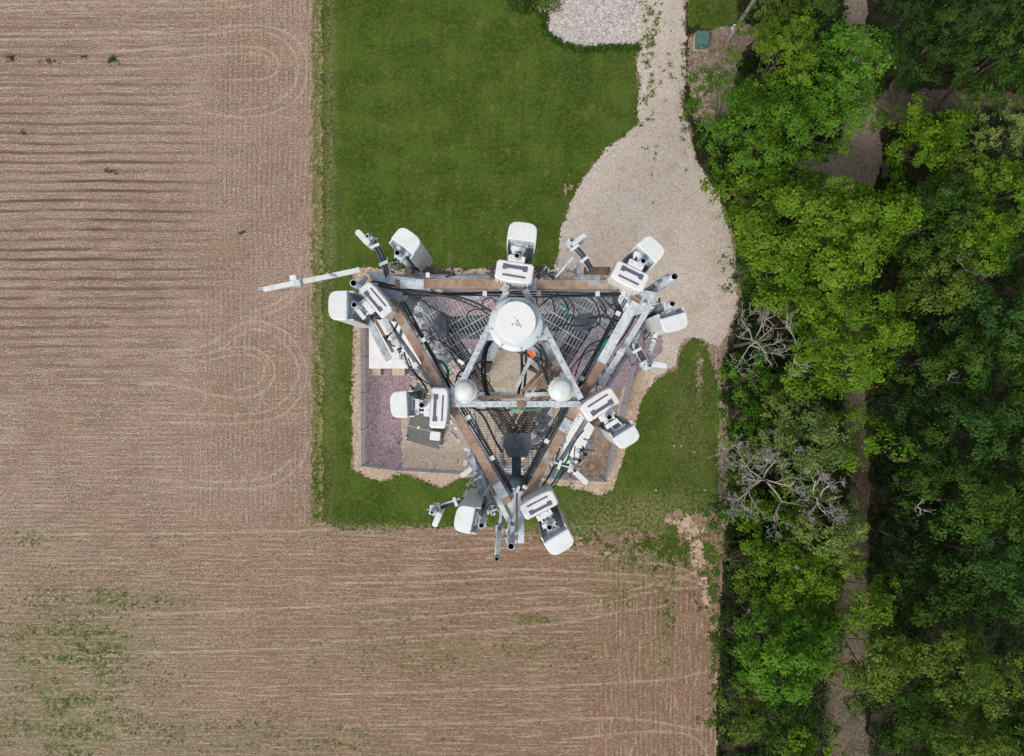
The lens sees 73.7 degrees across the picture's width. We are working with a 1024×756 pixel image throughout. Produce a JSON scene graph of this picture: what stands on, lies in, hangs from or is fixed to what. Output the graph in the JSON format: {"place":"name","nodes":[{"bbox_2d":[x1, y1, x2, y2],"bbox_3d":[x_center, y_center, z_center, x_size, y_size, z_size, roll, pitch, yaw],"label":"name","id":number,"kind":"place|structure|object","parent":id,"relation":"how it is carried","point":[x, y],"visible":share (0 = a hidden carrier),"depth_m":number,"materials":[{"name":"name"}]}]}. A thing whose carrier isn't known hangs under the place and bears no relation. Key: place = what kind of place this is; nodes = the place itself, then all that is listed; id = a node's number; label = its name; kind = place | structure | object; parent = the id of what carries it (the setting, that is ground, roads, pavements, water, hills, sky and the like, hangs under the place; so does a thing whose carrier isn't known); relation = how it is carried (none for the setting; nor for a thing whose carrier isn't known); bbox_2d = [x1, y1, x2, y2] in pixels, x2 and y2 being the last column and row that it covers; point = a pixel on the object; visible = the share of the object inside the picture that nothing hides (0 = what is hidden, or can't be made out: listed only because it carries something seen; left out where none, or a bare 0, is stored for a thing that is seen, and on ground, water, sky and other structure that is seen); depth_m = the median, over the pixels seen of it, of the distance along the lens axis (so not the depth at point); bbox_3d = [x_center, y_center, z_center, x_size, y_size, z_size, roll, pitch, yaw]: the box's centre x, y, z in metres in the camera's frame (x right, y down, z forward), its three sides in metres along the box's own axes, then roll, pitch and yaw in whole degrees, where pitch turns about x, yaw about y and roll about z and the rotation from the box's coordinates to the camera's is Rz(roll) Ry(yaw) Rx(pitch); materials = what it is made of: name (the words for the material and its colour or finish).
{"place":"outdoors","nodes":[
{"label":"outdoors","id":0,"kind":"place"},
{"bbox_2d":[0,0,724,755],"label":"field","id":1,"kind":"structure","parent":0,"point":[156,352],"depth_m":52.50,"materials":[{"name":"soil"}]},
{"bbox_2d":[309,0,325,526],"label":"field margin","id":2,"kind":"object","parent":1,"relation":"on","point":[317,296],"visible":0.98,"depth_m":52.48,"materials":[{"name":"green plant"}]},
{"bbox_2d":[0,508,715,755],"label":"field weeds","id":3,"kind":"object","parent":1,"relation":"on","point":[93,702],"visible":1,"depth_m":52.44,"materials":[{"name":"green plant"}]},
{"bbox_2d":[350,267,651,494],"bbox_3d":[-0.846,0.231,52.474,23.214,0.001,17.526,0,90,0],"label":"sandy border","id":4,"kind":"object","parent":1,"relation":"on","point":[640,381],"visible":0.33,"depth_m":52.47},
{"bbox_2d":[363,277,627,477],"bbox_3d":[-0.423,-0.038,52.469,22.061,0.001,15.604,0,90,0],"label":"gravel pad","id":5,"kind":"object","parent":4,"relation":"on","point":[503,374],"visible":0.22,"depth_m":52.47,"materials":[{"name":"beige gravel"}]},
{"bbox_2d":[406,413,444,448],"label":"equipment platform","id":6,"kind":"structure","parent":5,"relation":"on","point":[419,429],"depth_m":52.16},
{"bbox_2d":[364,276,663,466],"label":"red stone gravel","id":7,"kind":"structure","parent":5,"relation":"on","point":[384,432],"depth_m":52.47,"materials":[{"name":"gravel"}]},
{"bbox_2d":[369,320,423,374],"bbox_3d":[-8.666,-2.363,51.175,4.036,2.630,4.334,0,90,0],"label":"equipment shelter","id":8,"kind":"object","parent":7,"relation":"on","point":[378,363],"visible":0.49,"depth_m":49.87,"materials":[{"name":"beige metal"}]},
{"bbox_2d":[360,283,636,482],"bbox_3d":[-1.044,0.346,51.422,20.466,2.105,14.784,0,90,0],"label":"chain link fence","id":9,"kind":"object","parent":7,"relation":"on","point":[363,462],"visible":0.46,"depth_m":51.32,"materials":[{"name":"grey metal"}]},
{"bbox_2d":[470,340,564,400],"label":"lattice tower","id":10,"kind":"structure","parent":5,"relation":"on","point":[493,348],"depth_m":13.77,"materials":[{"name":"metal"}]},
{"bbox_2d":[364,257,668,542],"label":"antenna platform","id":11,"kind":"structure","parent":10,"relation":"attached to","point":[518,446],"depth_m":12.31,"materials":[{"name":"grey metal"}]},
{"bbox_2d":[328,290,411,327],"bbox_3d":[-2.423,-1.189,12.195,1.169,2.150,0.493,0,90,0],"label":"panel antenna","id":12,"kind":"object","parent":11,"relation":"attached to","point":[342,304],"visible":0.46,"depth_m":11.21,"materials":[{"name":"white plastic"}]},
{"bbox_2d":[354,282,397,320],"bbox_3d":[-2.356,-1.231,12.016,0.532,1.360,0.640,-40,90,0],"label":"radio unit","id":13,"kind":"object","parent":11,"relation":"attached to","point":[377,300],"visible":1,"depth_m":11.35,"materials":[{"name":"metal"}]},
{"bbox_2d":[390,389,430,417],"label":"panel antenna","id":14,"kind":"object","parent":11,"relation":"attached to","point":[402,404],"visible":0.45,"depth_m":11.17,"materials":[{"name":"white plastic"}]},
{"bbox_2d":[389,228,442,291],"bbox_3d":[-1.603,-2.023,12.195,0.934,2.150,0.701,21,90,0],"label":"panel antenna","id":15,"kind":"object","parent":11,"relation":"attached to","point":[405,243],"visible":0.87,"depth_m":11.38,"materials":[{"name":"white plastic"}]},
{"bbox_2d":[414,387,450,428],"bbox_3d":[-1.331,0.499,12.016,0.582,1.360,0.690,0,90,0],"label":"radio unit","id":16,"kind":"object","parent":11,"relation":"attached to","point":[437,409],"visible":0.98,"depth_m":11.35,"materials":[{"name":"metal"}]},
{"bbox_2d":[454,468,495,533],"bbox_3d":[-0.589,2.114,12.195,0.722,2.150,0.918,0,90,0],"label":"panel antenna","id":17,"kind":"object","parent":11,"relation":"attached to","point":[469,518],"visible":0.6,"depth_m":11.27,"materials":[{"name":"white plastic"}]},
{"bbox_2d":[495,246,533,288],"bbox_3d":[0.060,-1.882,12.016,0.630,1.360,0.612,9,90,0],"label":"radio unit","id":18,"kind":"object","parent":11,"relation":"attached to","point":[511,271],"visible":0.96,"depth_m":11.35,"materials":[{"name":"metal"}]},
{"bbox_2d":[488,297,542,351],"bbox_3d":[0.064,-0.894,11.360,0.916,0.220,0.916,0,90,0],"label":"dish antenna","id":19,"kind":"object","parent":11,"relation":"on","point":[515,324],"visible":1,"depth_m":11.26,"materials":[{"name":"white plastic"}]},
{"bbox_2d":[506,222,536,295],"bbox_3d":[0.160,-1.902,12.195,0.503,2.150,1.322,0,90,0],"label":"panel antenna","id":20,"kind":"object","parent":11,"relation":"attached to","point":[522,234],"visible":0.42,"depth_m":11.17,"materials":[{"name":"white plastic"}]},
{"bbox_2d":[519,484,557,528],"bbox_3d":[0.501,2.212,12.016,0.620,1.360,0.562,-27,90,0],"label":"radio unit","id":21,"kind":"object","parent":11,"relation":"attached to","point":[539,502],"visible":0.88,"depth_m":11.35,"materials":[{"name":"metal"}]},
{"bbox_2d":[537,480,573,554],"bbox_3d":[0.566,2.312,12.195,0.475,2.150,1.199,-29,90,0],"label":"panel antenna","id":22,"kind":"object","parent":11,"relation":"attached to","point":[557,538],"visible":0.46,"depth_m":11.25,"materials":[{"name":"white plastic"}]},
{"bbox_2d":[577,386,619,428],"bbox_3d":[1.524,0.537,12.016,0.630,1.360,0.602,-32,90,0],"label":"radio unit","id":23,"kind":"object","parent":11,"relation":"attached to","point":[600,403],"visible":0.91,"depth_m":11.35,"materials":[{"name":"metal"}]},
{"bbox_2d":[596,413,638,448],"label":"panel antenna","id":24,"kind":"object","parent":11,"relation":"attached to","point":[622,433],"visible":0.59,"depth_m":11.27,"materials":[{"name":"white plastic"}]},
{"bbox_2d":[606,251,649,296],"bbox_3d":[2.019,-1.798,12.016,0.600,1.360,0.602,26,90,0],"label":"radio unit","id":25,"kind":"object","parent":11,"relation":"attached to","point":[630,277],"visible":0.97,"depth_m":11.35,"materials":[{"name":"metal"}]},
{"bbox_2d":[594,236,664,298],"bbox_3d":[2.004,-1.811,12.195,0.444,2.150,1.146,42,90,0],"label":"panel antenna","id":26,"kind":"object","parent":11,"relation":"attached to","point":[650,250],"visible":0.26,"depth_m":11.17,"materials":[{"name":"white plastic"}]},
{"bbox_2d":[614,299,687,337],"bbox_3d":[2.413,-0.983,12.195,0.885,2.150,0.715,-32,90,0],"label":"panel antenna","id":27,"kind":"object","parent":11,"relation":"attached to","point":[669,322],"visible":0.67,"depth_m":11.32,"materials":[{"name":"white plastic"}]},
{"bbox_2d":[557,386,621,477],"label":"bare dirt","id":28,"kind":"structure","parent":5,"relation":"on","point":[594,463],"depth_m":52.46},
{"bbox_2d":[544,0,640,47],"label":"gravel bed","id":29,"kind":"object","parent":1,"relation":"on","point":[584,23],"visible":0.98,"depth_m":52.47,"materials":[{"name":"grey gravel"}]},
{"bbox_2d":[539,0,642,55],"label":"bed edge grass","id":30,"kind":"structure","parent":29,"relation":"on","point":[598,47],"depth_m":52.31,"materials":[{"name":"green plant"}]},
{"bbox_2d":[311,0,722,547],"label":"lawn","id":31,"kind":"structure","parent":0,"point":[463,134],"depth_m":52.49,"materials":[{"name":"green plant"}]},
{"bbox_2d":[540,505,721,734],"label":"grass verge","id":32,"kind":"object","parent":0,"point":[673,541],"depth_m":52.48,"materials":[{"name":"green plant"}]},
{"bbox_2d":[573,509,710,637],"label":"bare sand","id":33,"kind":"structure","parent":0,"point":[693,531],"depth_m":52.48,"materials":[{"name":"beige sand"}]},
{"bbox_2d":[554,0,738,467],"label":"driveway","id":34,"kind":"structure","parent":0,"point":[615,215],"depth_m":52.48,"materials":[{"name":"beige gravel"}]},
{"bbox_2d":[634,0,749,349],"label":"driveway weeds","id":35,"kind":"object","parent":34,"relation":"on","point":[650,83],"visible":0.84,"depth_m":52.40,"materials":[{"name":"green plant"}]},
{"bbox_2d":[687,0,737,30],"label":"mown verge","id":36,"kind":"structure","parent":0,"point":[707,15],"depth_m":52.47,"materials":[{"name":"green plant"}]},
{"bbox_2d":[686,21,755,128],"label":"bare clearing","id":37,"kind":"structure","parent":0,"point":[713,53],"depth_m":52.47,"materials":[{"name":"brown soil"}]},
{"bbox_2d":[795,0,882,210],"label":"dirt track","id":38,"kind":"structure","parent":0,"point":[863,162],"depth_m":52.47,"materials":[{"name":"brown soil"}]},
{"bbox_2d":[823,261,871,755],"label":"dirt track","id":39,"kind":"structure","parent":0,"point":[853,737],"depth_m":52.47,"materials":[{"name":"brown soil"}]},
{"bbox_2d":[684,0,1023,755],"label":"forest floor","id":40,"kind":"structure","parent":0,"point":[888,282],"depth_m":52.48,"materials":[{"name":"green plant"}]},
{"bbox_2d":[717,337,729,519],"bbox_3d":[16.296,3.882,52.470,1.076,0.001,14.067,0,90,0],"label":"leaf litter strip","id":41,"kind":"object","parent":40,"relation":"on","point":[723,348],"visible":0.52,"depth_m":52.47,"materials":[{"name":"brown plant"}]},
{"bbox_2d":[683,63,764,164],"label":"broadleaf tree","id":42,"kind":"object","parent":40,"relation":"on","point":[713,122],"visible":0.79,"depth_m":44.95,"materials":[{"name":"green plant"}]},
{"bbox_2d":[695,665,761,746],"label":"broadleaf tree","id":43,"kind":"object","parent":40,"relation":"on","point":[726,702],"visible":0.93,"depth_m":47.00,"materials":[{"name":"green plant"}]},
{"bbox_2d":[705,540,767,602],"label":"broadleaf tree","id":44,"kind":"object","parent":40,"relation":"on","point":[751,564],"visible":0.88,"depth_m":47.14,"materials":[{"name":"green plant"}]},
{"bbox_2d":[708,392,776,442],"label":"broadleaf tree","id":45,"kind":"object","parent":40,"relation":"on","point":[744,415],"visible":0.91,"depth_m":47.45,"materials":[{"name":"green plant"}]},
{"bbox_2d":[695,124,791,222],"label":"broadleaf tree","id":46,"kind":"object","parent":40,"relation":"on","point":[743,187],"visible":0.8,"depth_m":45.02,"materials":[{"name":"green plant"}]},
{"bbox_2d":[711,333,782,413],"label":"broadleaf tree","id":47,"kind":"object","parent":40,"relation":"on","point":[766,376],"visible":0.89,"depth_m":47.93,"materials":[{"name":"green plant"}]},
{"bbox_2d":[726,302,791,376],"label":"dead tree","id":48,"kind":"object","parent":40,"relation":"on","point":[754,341],"visible":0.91,"depth_m":45.13,"materials":[{"name":"grey wood"}]},
{"bbox_2d":[708,428,813,540],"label":"dead tree","id":49,"kind":"object","parent":40,"relation":"on","point":[767,461],"visible":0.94,"depth_m":44.67,"materials":[{"name":"grey wood"}]},
{"bbox_2d":[711,77,821,187],"bbox_3d":[16.631,-15.722,46.470,7.488,12.263,6.566,0,90,0],"label":"broadleaf tree","id":50,"kind":"object","parent":40,"relation":"on","point":[798,119],"visible":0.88,"depth_m":42.41,"materials":[{"name":"green plant"}]},
{"bbox_2d":[721,5,819,119],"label":"broadleaf tree","id":51,"kind":"object","parent":40,"relation":"on","point":[787,56],"visible":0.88,"depth_m":41.93,"materials":[{"name":"green plant"}]},
{"bbox_2d":[727,221,815,297],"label":"broadleaf tree","id":52,"kind":"object","parent":40,"relation":"on","point":[783,261],"visible":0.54,"depth_m":42.42,"materials":[{"name":"green plant"}]},
{"bbox_2d":[733,0,810,65],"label":"broadleaf tree","id":53,"kind":"object","parent":40,"relation":"on","point":[784,11],"visible":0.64,"depth_m":45.31,"materials":[{"name":"green plant"}]},
{"bbox_2d":[730,473,816,560],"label":"broadleaf tree","id":54,"kind":"object","parent":40,"relation":"on","point":[769,505],"visible":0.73,"depth_m":46.67,"materials":[{"name":"green plant"}]},
{"bbox_2d":[735,697,823,755],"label":"broadleaf tree","id":55,"kind":"object","parent":40,"relation":"on","point":[761,719],"visible":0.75,"depth_m":46.77,"materials":[{"name":"green plant"}]},
{"bbox_2d":[729,590,843,707],"bbox_3d":[17.165,17.088,46.570,6.430,12.070,7.937,33,90,0],"label":"broadleaf tree","id":56,"kind":"object","parent":40,"relation":"on","point":[800,658],"visible":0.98,"depth_m":42.67,"materials":[{"name":"green plant"}]},
{"bbox_2d":[732,535,841,626],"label":"broadleaf tree","id":57,"kind":"object","parent":40,"relation":"on","point":[782,566],"visible":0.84,"depth_m":43.86,"materials":[{"name":"green plant"}]},
{"bbox_2d":[750,250,837,345],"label":"broadleaf tree","id":58,"kind":"object","parent":40,"relation":"on","point":[815,295],"visible":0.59,"depth_m":43.52,"materials":[{"name":"green plant"}]},
{"bbox_2d":[750,383,855,481],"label":"broadleaf tree","id":59,"kind":"object","parent":40,"relation":"on","point":[825,434],"visible":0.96,"depth_m":44.13,"materials":[{"name":"green plant"}]},
{"bbox_2d":[724,166,885,321],"bbox_3d":[18.940,-8.849,45.601,7.890,13.806,9.968,-41,90,0],"label":"broadleaf tree","id":60,"kind":"object","parent":40,"relation":"on","point":[806,203],"visible":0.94,"depth_m":40.66,"materials":[{"name":"green plant"}]},
{"bbox_2d":[771,706,848,755],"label":"broadleaf tree","id":61,"kind":"object","parent":40,"relation":"on","point":[803,735],"visible":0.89,"depth_m":45.78,"materials":[{"name":"green plant"}]},
{"bbox_2d":[771,337,849,404],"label":"broadleaf tree","id":62,"kind":"object","parent":40,"relation":"on","point":[820,368],"visible":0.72,"depth_m":44.44,"materials":[{"name":"green plant"}]},
{"bbox_2d":[761,87,874,169],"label":"broadleaf tree","id":63,"kind":"object","parent":40,"relation":"on","point":[805,153],"visible":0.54,"depth_m":44.32,"materials":[{"name":"green plant"}]},
{"bbox_2d":[776,472,874,581],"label":"broadleaf tree","id":64,"kind":"object","parent":40,"relation":"on","point":[831,546],"visible":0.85,"depth_m":43.74,"materials":[{"name":"green plant"}]},
{"bbox_2d":[775,16,896,139],"bbox_3d":[20.380,-18.859,45.855,6.863,13.324,6.073,44,90,0],"label":"broadleaf tree","id":65,"kind":"object","parent":40,"relation":"on","point":[854,74],"visible":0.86,"depth_m":41.89,"materials":[{"name":"green plant"}]},
{"bbox_2d":[795,547,902,640],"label":"broadleaf tree","id":66,"kind":"object","parent":40,"relation":"on","point":[876,601],"visible":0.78,"depth_m":43.12,"materials":[{"name":"green plant"}]},
{"bbox_2d":[784,286,918,398],"bbox_3d":[21.349,-2.673,45.620,7.370,13.768,7.600,20,90,0],"label":"broadleaf tree","id":67,"kind":"object","parent":40,"relation":"on","point":[892,337],"visible":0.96,"depth_m":41.27,"materials":[{"name":"green plant"}]},
{"bbox_2d":[808,594,921,705],"bbox_3d":[22.896,17.940,46.557,7.072,11.899,6.055,29,90,0],"label":"broadleaf tree","id":68,"kind":"object","parent":40,"relation":"on","point":[890,666],"visible":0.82,"depth_m":42.64,"materials":[{"name":"green plant"}]},
{"bbox_2d":[810,399,919,476],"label":"broadleaf tree","id":69,"kind":"object","parent":40,"relation":"on","point":[869,442],"visible":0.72,"depth_m":44.25,"materials":[{"name":"green plant"}]},
{"bbox_2d":[808,179,930,267],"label":"broadleaf tree","id":70,"kind":"object","parent":40,"relation":"on","point":[891,211],"visible":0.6,"depth_m":41.24,"materials":[{"name":"green plant"}]},
{"bbox_2d":[841,657,965,755],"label":"broadleaf tree","id":71,"kind":"object","parent":40,"relation":"on","point":[906,729],"visible":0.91,"depth_m":42.99,"materials":[{"name":"green plant"}]},
{"bbox_2d":[872,373,946,431],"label":"broadleaf tree","id":72,"kind":"object","parent":40,"relation":"on","point":[931,395],"visible":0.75,"depth_m":45.96,"materials":[{"name":"green plant"}]},
{"bbox_2d":[875,505,944,572],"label":"broadleaf tree","id":73,"kind":"object","parent":40,"relation":"on","point":[900,557],"visible":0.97,"depth_m":45.17,"materials":[{"name":"green plant"}]},
{"bbox_2d":[864,0,970,70],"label":"broadleaf tree","id":74,"kind":"object","parent":40,"relation":"on","point":[904,6],"visible":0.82,"depth_m":43.30,"materials":[{"name":"green plant"}]},
{"bbox_2d":[867,92,977,192],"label":"broadleaf tree","id":75,"kind":"object","parent":40,"relation":"on","point":[951,131],"visible":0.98,"depth_m":43.76,"materials":[{"name":"green plant"}]},
{"bbox_2d":[888,22,962,103],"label":"broadleaf tree","id":76,"kind":"object","parent":40,"relation":"on","point":[906,86],"visible":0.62,"depth_m":45.35,"materials":[{"name":"green plant"}]},
{"bbox_2d":[872,323,993,402],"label":"broadleaf tree","id":77,"kind":"object","parent":40,"relation":"on","point":[944,358],"visible":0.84,"depth_m":42.76,"materials":[{"name":"green plant"}]},
{"bbox_2d":[890,254,980,346],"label":"broadleaf tree","id":78,"kind":"object","parent":40,"relation":"on","point":[964,292],"visible":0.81,"depth_m":43.18,"materials":[{"name":"green plant"}]},
{"bbox_2d":[879,168,992,284],"bbox_3d":[26.759,-10.080,46.286,6.272,12.618,6.106,-38,90,0],"label":"broadleaf tree","id":79,"kind":"object","parent":40,"relation":"on","point":[958,219],"visible":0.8,"depth_m":42.74,"materials":[{"name":"green plant"}]},
{"bbox_2d":[876,0,1000,99],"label":"broadleaf tree","id":80,"kind":"object","parent":40,"relation":"on","point":[943,14],"visible":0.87,"depth_m":42.68,"materials":[{"name":"green plant"}]},
{"bbox_2d":[885,424,994,498],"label":"broadleaf tree","id":81,"kind":"object","parent":40,"relation":"on","point":[931,460],"visible":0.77,"depth_m":43.86,"materials":[{"name":"green plant"}]},
{"bbox_2d":[893,549,990,629],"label":"broadleaf tree","id":82,"kind":"object","parent":40,"relation":"on","point":[952,602],"visible":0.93,"depth_m":43.17,"materials":[{"name":"green plant"}]},
{"bbox_2d":[895,601,1010,708],"bbox_3d":[27.636,18.045,45.920,6.466,13.340,5.712,33,90,0],"label":"broadleaf tree","id":83,"kind":"object","parent":40,"relation":"on","point":[981,669],"visible":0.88,"depth_m":41.87,"materials":[{"name":"green plant"}]},
{"bbox_2d":[892,669,1022,755],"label":"broadleaf tree","id":84,"kind":"object","parent":40,"relation":"on","point":[987,748],"visible":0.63,"depth_m":42.53,"materials":[{"name":"green plant"}]},
{"bbox_2d":[918,141,997,199],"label":"broadleaf tree","id":85,"kind":"object","parent":40,"relation":"on","point":[961,157],"visible":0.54,"depth_m":43.70,"materials":[{"name":"green plant"}]},
{"bbox_2d":[893,372,1023,471],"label":"broadleaf tree","id":86,"kind":"object","parent":40,"relation":"on","point":[973,416],"visible":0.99,"depth_m":42.13,"materials":[{"name":"green plant"}]},
{"bbox_2d":[896,462,1023,545],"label":"broadleaf tree","id":87,"kind":"object","parent":40,"relation":"on","point":[975,509],"visible":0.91,"depth_m":41.74,"materials":[{"name":"green plant"}]},
{"bbox_2d":[916,0,1023,71],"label":"broadleaf tree","id":88,"kind":"object","parent":40,"relation":"on","point":[1001,6],"visible":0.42,"depth_m":42.01,"materials":[{"name":"green plant"}]},
{"bbox_2d":[918,202,1023,285],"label":"broadleaf tree","id":89,"kind":"object","parent":40,"relation":"on","point":[991,248],"visible":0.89,"depth_m":41.32,"materials":[{"name":"green plant"}]},
{"bbox_2d":[919,524,1023,591],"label":"broadleaf tree","id":90,"kind":"object","parent":40,"relation":"on","point":[990,567],"visible":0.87,"depth_m":42.30,"materials":[{"name":"green plant"}]},
{"bbox_2d":[921,273,1023,360],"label":"broadleaf tree","id":91,"kind":"object","parent":40,"relation":"on","point":[992,322],"visible":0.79,"depth_m":41.59,"materials":[{"name":"green plant"}]},
{"bbox_2d":[932,10,1023,120],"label":"broadleaf tree","id":92,"kind":"object","parent":40,"relation":"on","point":[1004,59],"visible":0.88,"depth_m":42.86,"materials":[{"name":"green plant"}]},
{"bbox_2d":[936,82,1023,192],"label":"broadleaf tree","id":93,"kind":"object","parent":40,"relation":"on","point":[1012,140],"visible":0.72,"depth_m":42.96,"materials":[{"name":"green plant"}]},
{"bbox_2d":[938,616,1023,721],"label":"broadleaf tree","id":94,"kind":"object","parent":40,"relation":"on","point":[997,706],"visible":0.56,"depth_m":41.82,"materials":[{"name":"green plant"}]},
{"bbox_2d":[941,153,1023,245],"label":"broadleaf tree","id":95,"kind":"object","parent":40,"relation":"on","point":[1015,171],"visible":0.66,"depth_m":42.32,"materials":[{"name":"green plant"}]},
{"bbox_2d":[951,468,1023,545],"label":"broadleaf tree","id":96,"kind":"object","parent":40,"relation":"on","point":[1013,530],"visible":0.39,"depth_m":43.34,"materials":[{"name":"green plant"}]},
{"bbox_2d":[954,554,1023,633],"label":"broadleaf tree","id":97,"kind":"object","parent":40,"relation":"on","point":[1018,597],"visible":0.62,"depth_m":43.62,"materials":[{"name":"green plant"}]},
{"bbox_2d":[954,332,1023,413],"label":"broadleaf tree","id":98,"kind":"object","parent":40,"relation":"on","point":[1014,358],"visible":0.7,"depth_m":43.15,"materials":[{"name":"green plant"}]},
{"bbox_2d":[964,699,1023,755],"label":"broadleaf tree","id":99,"kind":"object","parent":40,"relation":"on","point":[1008,731],"visible":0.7,"depth_m":43.37,"materials":[{"name":"green plant"}]},
{"bbox_2d":[875,87,1023,126],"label":"forest path","id":100,"kind":"structure","parent":0,"point":[935,96],"depth_m":52.47,"materials":[{"name":"brown soil"}]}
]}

